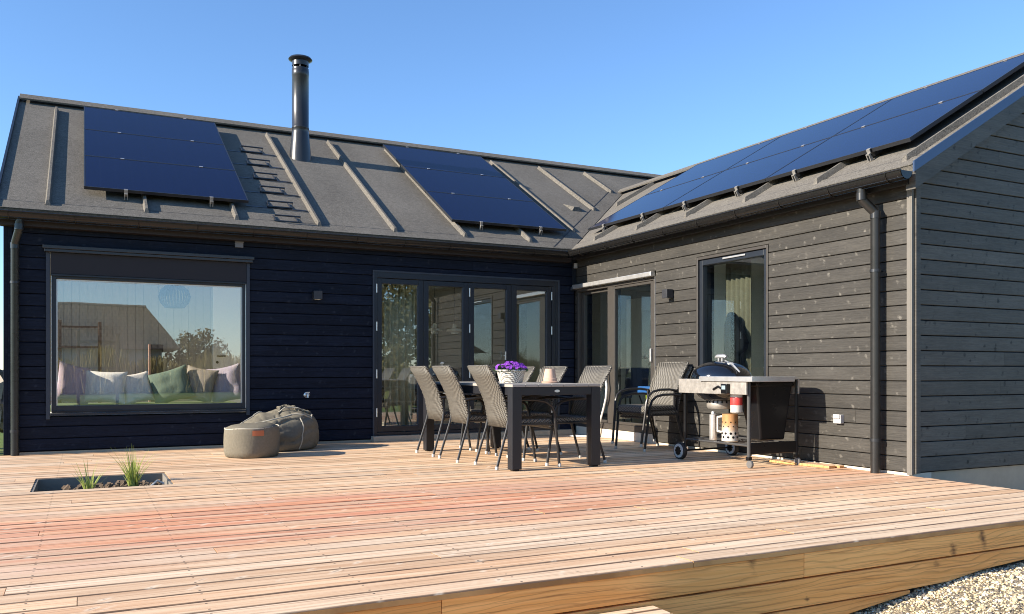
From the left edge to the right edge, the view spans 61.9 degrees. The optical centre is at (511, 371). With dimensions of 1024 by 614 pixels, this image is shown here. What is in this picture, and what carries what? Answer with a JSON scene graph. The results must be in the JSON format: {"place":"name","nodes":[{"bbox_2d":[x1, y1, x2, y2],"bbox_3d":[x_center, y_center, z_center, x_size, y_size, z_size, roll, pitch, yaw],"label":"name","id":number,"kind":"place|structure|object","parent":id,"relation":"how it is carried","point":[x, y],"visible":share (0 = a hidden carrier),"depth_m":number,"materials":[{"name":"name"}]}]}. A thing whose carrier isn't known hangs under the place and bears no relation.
{"place":"outdoors","nodes":[
{"label":"outdoors","id":0,"kind":"place"},
{"bbox_2d":[58,320,101,402],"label":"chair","id":1,"kind":"object","parent":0,"point":[61,326],"visible":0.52,"depth_m":11.57,"materials":[{"name":"brown wood"}]},
{"bbox_2d":[148,344,162,401],"bbox_3d":[-4.982,0.198,11.931,0.185,1.165,0.165,0,0,-27],"label":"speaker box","id":2,"kind":"object","parent":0,"point":[155,359],"visible":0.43,"depth_m":11.86,"materials":[{"name":"brown wood"}]},
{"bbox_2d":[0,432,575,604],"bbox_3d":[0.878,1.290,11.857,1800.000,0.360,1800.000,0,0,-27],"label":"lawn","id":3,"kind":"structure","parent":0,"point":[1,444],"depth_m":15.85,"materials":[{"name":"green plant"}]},
{"bbox_2d":[0,369,2,432],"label":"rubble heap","id":4,"kind":"object","parent":3,"relation":"on","point":[1,401],"visible":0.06,"depth_m":12.24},
{"bbox_2d":[0,52,1023,489],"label":"house","id":5,"kind":"structure","parent":3,"relation":"on","point":[888,308],"depth_m":9.64,"materials":[{"name":"black wood"}]},
{"bbox_2d":[50,401,236,415],"bbox_3d":[-4.256,0.570,9.937,2.000,0.420,0.620,0,0,-27],"label":"window bench","id":6,"kind":"object","parent":5,"relation":"on","point":[180,402],"depth_m":9.71,"materials":[{"name":"white paint"}]},
{"bbox_2d":[57,360,91,403],"bbox_3d":[-4.850,0.135,9.448,0.157,0.460,0.400,-13,-20,26],"label":"cushion","id":7,"kind":"object","parent":6,"relation":"on","point":[71,384],"visible":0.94,"depth_m":9.36,"materials":[{"name":"fabric"}]},
{"bbox_2d":[85,370,127,403],"bbox_3d":[-4.592,0.170,9.602,0.470,0.380,0.174,3,-15,-19],"label":"cushion","id":8,"kind":"object","parent":6,"relation":"on","point":[104,386],"visible":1,"depth_m":9.54,"materials":[{"name":"beige fabric"}]},
{"bbox_2d":[124,371,154,403],"bbox_3d":[-4.311,0.185,9.811,0.340,0.360,0.150,-13,-6,-40],"label":"cushion","id":9,"kind":"object","parent":6,"relation":"on","point":[138,388],"visible":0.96,"depth_m":9.76,"materials":[{"name":"beige fabric"}]},
{"bbox_2d":[147,364,194,402],"bbox_3d":[-3.961,0.160,9.907,0.450,0.400,0.170,-18,-9,-16],"label":"cushion","id":10,"kind":"object","parent":6,"relation":"on","point":[170,385],"visible":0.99,"depth_m":9.85,"materials":[{"name":"green fabric"}]},
{"bbox_2d":[182,365,218,402],"bbox_3d":[-3.684,0.150,10.058,0.370,0.420,0.157,10,-15,-5],"label":"cushion","id":11,"kind":"object","parent":6,"relation":"on","point":[202,382],"visible":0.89,"depth_m":10.00,"materials":[{"name":"beige fabric"}]},
{"bbox_2d":[206,363,240,401],"bbox_3d":[-3.416,0.145,10.200,0.400,0.450,0.160,-12,-10,-8],"label":"cushion","id":12,"kind":"object","parent":6,"relation":"on","point":[227,385],"visible":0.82,"depth_m":10.14,"materials":[{"name":"grey fabric"}]},
{"bbox_2d":[43,244,253,419],"bbox_3d":[-3.968,-0.413,9.441,2.140,1.826,0.205,0,0,-27],"label":"window","id":13,"kind":"structure","parent":5,"relation":"in","point":[66,263],"depth_m":9.35,"materials":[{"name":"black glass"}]},
{"bbox_2d":[84,106,223,144],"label":"solar panel","id":14,"kind":"object","parent":5,"relation":"on","point":[107,120],"visible":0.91,"depth_m":11.91,"materials":[{"name":"blue glass"}]},
{"bbox_2d":[84,129,235,170],"bbox_3d":[-4.576,-2.860,11.074,1.750,0.634,0.991,0,0,-27],"label":"solar panel","id":15,"kind":"object","parent":5,"relation":"on","point":[118,145],"visible":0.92,"depth_m":11.04,"materials":[{"name":"blue glass"}]},
{"bbox_2d":[84,155,248,206],"bbox_3d":[-4.130,-2.268,10.187,1.750,0.689,1.024,0,0,-27],"label":"solar panel","id":16,"kind":"object","parent":5,"relation":"on","point":[126,177],"visible":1,"depth_m":10.12,"materials":[{"name":"blue glass"}]},
{"bbox_2d":[158,285,190,307],"bbox_3d":[-4.209,-1.170,10.644,0.380,0.740,0.380,0,0,-27],"label":"pendant lamp","id":17,"kind":"object","parent":5,"relation":"hanging from","point":[167,290],"visible":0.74,"depth_m":10.53,"materials":[{"name":"white paper"}]},
{"bbox_2d":[213,287,245,409],"bbox_3d":[-4.073,-0.245,12.556,0.620,2.030,0.098,0,0,-27],"label":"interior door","id":18,"kind":"structure","parent":5,"relation":"in","point":[226,301],"depth_m":12.51,"materials":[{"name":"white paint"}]},
{"bbox_2d":[312,291,321,299],"bbox_3d":[-2.325,-0.914,10.191,0.100,0.102,0.100,0,0,-27],"label":"wall lamp","id":19,"kind":"object","parent":5,"relation":"attached to","point":[316,295],"visible":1,"depth_m":10.15,"materials":[{"name":"black metal"}]},
{"bbox_2d":[429,286,442,333],"bbox_3d":[-1.154,-1.055,12.739,0.250,0.970,0.250,0,0,-27],"label":"pendant lamp","id":20,"kind":"object","parent":5,"relation":"hanging from","point":[434,329],"visible":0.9,"depth_m":12.71,"materials":[{"name":"grey metal"}]},
{"bbox_2d":[383,144,504,177],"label":"solar panel","id":21,"kind":"object","parent":5,"relation":"on","point":[434,160],"visible":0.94,"depth_m":13.83,"materials":[{"name":"blue glass"}]},
{"bbox_2d":[446,287,461,333],"bbox_3d":[-0.868,-1.055,12.882,0.250,0.970,0.250,0,0,-27],"label":"pendant lamp","id":22,"kind":"object","parent":5,"relation":"hanging from","point":[454,329],"visible":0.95,"depth_m":12.85,"materials":[{"name":"grey metal"}]},
{"bbox_2d":[373,270,559,435],"bbox_3d":[-0.555,-0.234,11.174,2.655,2.052,0.174,0,0,-27],"label":"folding door","id":23,"kind":"structure","parent":5,"relation":"in","point":[551,288],"depth_m":11.10,"materials":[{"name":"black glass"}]},
{"bbox_2d":[403,166,533,201],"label":"solar panel","id":24,"kind":"object","parent":5,"relation":"on","point":[432,180],"visible":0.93,"depth_m":12.96,"materials":[{"name":"blue glass"}]},
{"bbox_2d":[426,191,566,234],"bbox_3d":[-0.224,-2.248,12.112,1.750,0.689,1.024,0,0,-27],"label":"solar panel","id":25,"kind":"object","parent":5,"relation":"on","point":[479,211],"visible":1,"depth_m":12.04,"materials":[{"name":"blue glass"}]},
{"bbox_2d":[570,379,607,436],"bbox_3d":[1.036,0.405,11.204,0.560,0.913,0.132,0,0,30],"label":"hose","id":26,"kind":"object","parent":5,"relation":"hanging from","point":[604,404],"visible":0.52,"depth_m":11.10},
{"bbox_2d":[570,271,656,433],"bbox_3d":[1.314,-0.228,11.013,0.220,1.940,1.840,0,0,-27],"label":"sliding door","id":27,"kind":"structure","parent":5,"relation":"in","point":[614,290],"depth_m":11.01,"materials":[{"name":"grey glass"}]},
{"bbox_2d":[626,296,650,403],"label":"glass pane","id":28,"kind":"structure","parent":5,"relation":"in","point":[638,310],"depth_m":14.56,"materials":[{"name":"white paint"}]},
{"bbox_2d":[588,171,722,230],"bbox_3d":[1.893,-2.254,11.512,1.024,0.689,1.750,0,0,-27],"label":"solar panel","id":29,"kind":"object","parent":5,"relation":"on","point":[648,205],"visible":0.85,"depth_m":11.41,"materials":[{"name":"blue glass"}]},
{"bbox_2d":[662,289,672,298],"bbox_3d":[1.807,-0.904,9.896,0.100,0.102,0.100,0,0,-27],"label":"wall lamp","id":30,"kind":"object","parent":5,"relation":"attached to","point":[667,293],"visible":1,"depth_m":9.85,"materials":[{"name":"black metal"}]},
{"bbox_2d":[646,136,780,194],"bbox_3d":[2.780,-2.845,11.958,0.991,0.634,1.750,0,0,-27],"label":"solar panel","id":31,"kind":"object","parent":5,"relation":"on","point":[713,166],"visible":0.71,"depth_m":11.88,"materials":[{"name":"blue glass"}]},
{"bbox_2d":[696,245,769,376],"bbox_3d":[2.353,-0.519,9.034,0.160,1.502,1.110,0,0,-27],"label":"window","id":32,"kind":"structure","parent":5,"relation":"in","point":[703,264],"depth_m":9.44,"materials":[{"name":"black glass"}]},
{"bbox_2d":[724,312,748,364],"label":"window reflection","id":33,"kind":"object","parent":5,"relation":"hanging from","point":[736,342],"visible":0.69,"depth_m":9.27,"materials":[{"name":"glass"}]},
{"bbox_2d":[726,259,750,372],"bbox_3d":[2.495,-0.380,9.436,0.042,2.240,0.420,0,0,-27],"label":"curtain","id":34,"kind":"object","parent":5,"relation":"hanging from","point":[738,288],"visible":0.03,"depth_m":9.35,"materials":[{"name":"beige fabric"}]},
{"bbox_2d":[663,137,830,210],"bbox_3d":[2.682,-2.254,9.942,1.024,0.689,1.750,0,0,-27],"label":"solar panel","id":35,"kind":"object","parent":5,"relation":"on","point":[744,177],"visible":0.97,"depth_m":9.83,"materials":[{"name":"blue glass"}]},
{"bbox_2d":[726,98,892,169],"bbox_3d":[3.569,-2.845,10.388,0.991,0.634,1.750,0,0,-27],"label":"solar panel","id":36,"kind":"object","parent":5,"relation":"on","point":[814,133],"visible":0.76,"depth_m":10.30,"materials":[{"name":"blue glass"}]},
{"bbox_2d":[765,90,982,181],"bbox_3d":[3.471,-2.254,8.372,1.024,0.689,1.750,0,0,-27],"label":"solar panel","id":37,"kind":"object","parent":5,"relation":"on","point":[872,140],"visible":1,"depth_m":8.18,"materials":[{"name":"blue glass"}]},
{"bbox_2d":[834,54,1023,135],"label":"solar panel","id":38,"kind":"object","parent":5,"relation":"on","point":[984,79],"visible":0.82,"depth_m":8.69,"materials":[{"name":"blue glass"}]},
{"bbox_2d":[0,434,1023,613],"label":"deck","id":39,"kind":"structure","parent":3,"relation":"on","point":[393,527],"depth_m":4.64,"materials":[{"name":"brown wood"}]},
{"bbox_2d":[30,473,172,491],"bbox_3d":[-3.199,1.006,6.680,0.965,0.309,0.910,0,0,-27],"label":"planting box","id":40,"kind":"object","parent":39,"relation":"in","point":[57,484],"visible":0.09,"depth_m":6.93,"materials":[{"name":"soil"}]},
{"bbox_2d":[73,460,114,488],"bbox_3d":[-3.240,0.811,6.561,0.294,0.298,0.237,0,0,7],"label":"grass plant","id":41,"kind":"object","parent":40,"relation":"in","point":[89,484],"depth_m":6.54,"materials":[{"name":"green plant"}]},
{"bbox_2d":[108,447,153,486],"bbox_3d":[-2.985,0.746,6.740,0.395,0.367,0.378,0,0,-27],"label":"grass plant","id":42,"kind":"object","parent":40,"relation":"in","point":[132,477],"depth_m":6.71,"materials":[{"name":"green plant"}]},
{"bbox_2d":[223,422,279,457],"bbox_3d":[-2.648,0.686,8.692,0.552,0.348,0.556,0,0,-27],"label":"pouffe","id":43,"kind":"object","parent":39,"relation":"on","point":[253,440],"visible":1,"depth_m":8.47,"materials":[{"name":"beige fabric"}]},
{"bbox_2d":[241,405,318,450],"bbox_3d":[-2.625,0.613,9.463,0.978,0.494,0.776,0,0,-27],"label":"beanbag","id":44,"kind":"object","parent":39,"relation":"on","point":[298,429],"visible":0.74,"depth_m":9.30,"materials":[{"name":"beige fabric"}]},
{"bbox_2d":[410,366,490,456],"bbox_3d":[-0.662,0.400,8.957,0.742,0.920,0.551,0,0,-27],"label":"garden chair","id":45,"kind":"object","parent":39,"relation":"on","point":[433,397],"visible":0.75,"depth_m":8.80,"materials":[{"name":"grey wicker"}]},
{"bbox_2d":[432,365,497,462],"bbox_3d":[-0.374,0.400,8.386,0.742,0.920,0.551,0,0,-26],"label":"garden chair","id":46,"kind":"object","parent":39,"relation":"on","point":[458,399],"visible":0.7,"depth_m":8.20,"materials":[{"name":"grey wicker"}]},
{"bbox_2d":[459,366,535,451],"bbox_3d":[-0.156,0.400,9.546,0.743,0.920,0.551,0,0,-25],"label":"garden chair","id":47,"kind":"object","parent":39,"relation":"on","point":[528,373],"visible":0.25,"depth_m":9.46,"materials":[{"name":"grey wicker"}]},
{"bbox_2d":[423,381,599,470],"bbox_3d":[-0.081,0.484,8.533,0.900,0.752,2.160,0,0,-27],"label":"dining table","id":48,"kind":"object","parent":39,"relation":"on","point":[514,392],"visible":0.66,"depth_m":7.73,"materials":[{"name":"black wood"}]},
{"bbox_2d":[493,361,527,382],"bbox_3d":[-0.013,0.000,8.282,0.367,0.216,0.364,0,0,-27],"label":"flower basket","id":49,"kind":"object","parent":48,"relation":"on","point":[510,375],"visible":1,"depth_m":8.18,"materials":[{"name":"white wicker"}]},
{"bbox_2d":[541,369,558,382],"bbox_3d":[0.367,0.039,8.265,0.176,0.138,0.175,0,0,-27],"label":"clay pot","id":50,"kind":"object","parent":48,"relation":"on","point":[549,376],"visible":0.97,"depth_m":8.21,"materials":[{"name":"ceramic"}]},
{"bbox_2d":[467,365,560,469],"bbox_3d":[0.007,0.400,7.805,0.742,0.920,0.551,0,0,-26],"label":"garden chair","id":51,"kind":"object","parent":39,"relation":"on","point":[495,400],"visible":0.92,"depth_m":7.67,"materials":[{"name":"grey wicker"}]},
{"bbox_2d":[485,366,566,457],"bbox_3d":[0.158,0.400,8.923,0.742,0.920,0.551,0,0,-29],"label":"garden chair","id":52,"kind":"object","parent":39,"relation":"on","point":[538,408],"visible":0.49,"depth_m":8.96,"materials":[{"name":"grey wicker"}]},
{"bbox_2d":[522,366,611,465],"bbox_3d":[0.536,0.400,8.170,0.742,0.920,0.551,0,0,-26],"label":"garden chair","id":53,"kind":"object","parent":39,"relation":"on","point":[591,375],"visible":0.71,"depth_m":8.24,"materials":[{"name":"grey wicker"}]},
{"bbox_2d":[614,366,691,451],"bbox_3d":[1.595,0.400,9.570,0.742,0.920,0.551,0,0,-33],"label":"garden chair","id":54,"kind":"object","parent":39,"relation":"on","point":[660,413],"visible":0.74,"depth_m":9.46,"materials":[{"name":"black metal"}]},
{"bbox_2d":[611,362,688,446],"bbox_3d":[1.554,0.345,9.550,0.742,0.920,0.551,0,0,-33],"label":"garden chair","id":55,"kind":"object","parent":54,"relation":"on","point":[667,376],"visible":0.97,"depth_m":9.58,"materials":[{"name":"grey wicker"}]},
{"bbox_2d":[674,354,800,467],"bbox_3d":[2.177,0.345,8.195,0.777,1.036,1.202,0,0,-27],"label":"kettle grill","id":56,"kind":"object","parent":39,"relation":"on","point":[765,402],"visible":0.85,"depth_m":7.84,"materials":[{"name":"black metal"}]},
{"bbox_2d":[709,411,716,439],"bbox_3d":[1.919,0.513,8.139,0.072,0.270,0.071,0,0,-27],"label":"steel bottle","id":57,"kind":"object","parent":56,"relation":"on","point":[712,425],"visible":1,"depth_m":8.11,"materials":[{"name":"metal"}]},
{"bbox_2d":[721,384,729,393],"bbox_3d":[1.952,0.155,7.786,0.062,0.090,0.080,0,0,-27],"label":"thermometer","id":58,"kind":"object","parent":56,"relation":"attached to","point":[725,388],"visible":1,"depth_m":7.75,"materials":[{"name":"black plastic"}]},
{"bbox_2d":[717,413,738,441],"bbox_3d":[2.030,0.520,8.008,0.154,0.255,0.201,0,0,-27],"label":"chimney starter","id":59,"kind":"object","parent":56,"relation":"on","point":[729,431],"visible":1,"depth_m":7.93,"materials":[{"name":"metal"}]},
{"bbox_2d":[730,394,742,412],"bbox_3d":[2.050,0.255,7.845,0.115,0.240,0.152,0,0,-27],"label":"tin","id":60,"kind":"object","parent":56,"relation":"hanging from","point":[736,402],"visible":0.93,"depth_m":7.78,"materials":[{"name":"metal"}]},
{"bbox_2d":[769,459,843,467],"bbox_3d":[2.709,0.846,7.871,0.180,0.022,0.680,0,0,-35],"label":"loose plank","id":61,"kind":"object","parent":39,"relation":"on","point":[805,463],"visible":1,"depth_m":7.78,"materials":[{"name":"beige wood"}]},
{"bbox_2d":[601,606,669,613],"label":"deck step","id":62,"kind":"object","parent":3,"relation":"on","point":[649,610],"visible":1,"depth_m":3.66,"materials":[{"name":"brown wood"}]},
{"bbox_2d":[384,284,414,425],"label":"glass pane","id":63,"kind":"structure","parent":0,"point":[399,352],"depth_m":11.15,"materials":[{"name":"clear glass"}]},
{"bbox_2d":[382,367,416,418],"bbox_3d":[-1.564,0.362,11.577,0.483,0.853,0.501,0,0,38],"label":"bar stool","id":64,"kind":"object","parent":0,"point":[383,389],"visible":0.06,"depth_m":11.45,"materials":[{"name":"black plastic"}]},
{"bbox_2d":[415,375,436,424],"bbox_3d":[-0.824,0.415,12.793,1.800,0.740,0.840,0,0,-27],"label":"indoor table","id":65,"kind":"object","parent":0,"point":[434,376],"visible":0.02,"depth_m":12.11,"materials":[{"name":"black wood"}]},
{"bbox_2d":[435,367,461,423],"bbox_3d":[-0.952,0.362,12.047,0.483,0.853,0.501,0,0,-27],"label":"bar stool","id":66,"kind":"object","parent":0,"point":[457,371],"visible":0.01,"depth_m":11.88,"materials":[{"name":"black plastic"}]},
{"bbox_2d":[474,367,502,422],"bbox_3d":[-0.327,0.362,12.361,0.483,0.853,0.501,0,0,-27],"label":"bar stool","id":67,"kind":"object","parent":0,"point":[495,373],"visible":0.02,"depth_m":12.17,"materials":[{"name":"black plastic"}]},
{"bbox_2d":[0,0,1023,369],"label":"sky","id":68,"kind":"structure","parent":0,"point":[660,87],"materials":[{"name":"blue"}]},
{"bbox_2d":[600,367,625,416],"bbox_3d":[1.546,0.345,15.383,0.400,0.870,1.240,0,0,-27],"label":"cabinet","id":69,"kind":"object","parent":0,"point":[602,392],"visible":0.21,"depth_m":14.90,"materials":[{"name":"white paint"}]},
{"bbox_2d":[607,367,648,421],"bbox_3d":[1.710,0.362,12.559,0.483,0.853,0.501,0,0,43],"label":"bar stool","id":70,"kind":"object","parent":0,"point":[635,377],"visible":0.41,"depth_m":12.70,"materials":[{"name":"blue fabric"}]},
{"bbox_2d":[638,386,649,423],"bbox_3d":[1.846,0.484,10.844,0.300,0.598,0.640,0,0,-27],"label":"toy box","id":71,"kind":"object","parent":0,"point":[647,387],"visible":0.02,"depth_m":10.94,"materials":[{"name":"blue plastic"}]},
{"bbox_2d":[850,559,1023,613],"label":"gravel path","id":72,"kind":"structure","parent":0,"point":[960,594],"depth_m":4.43,"materials":[{"name":"grey gravel"}]}
]}

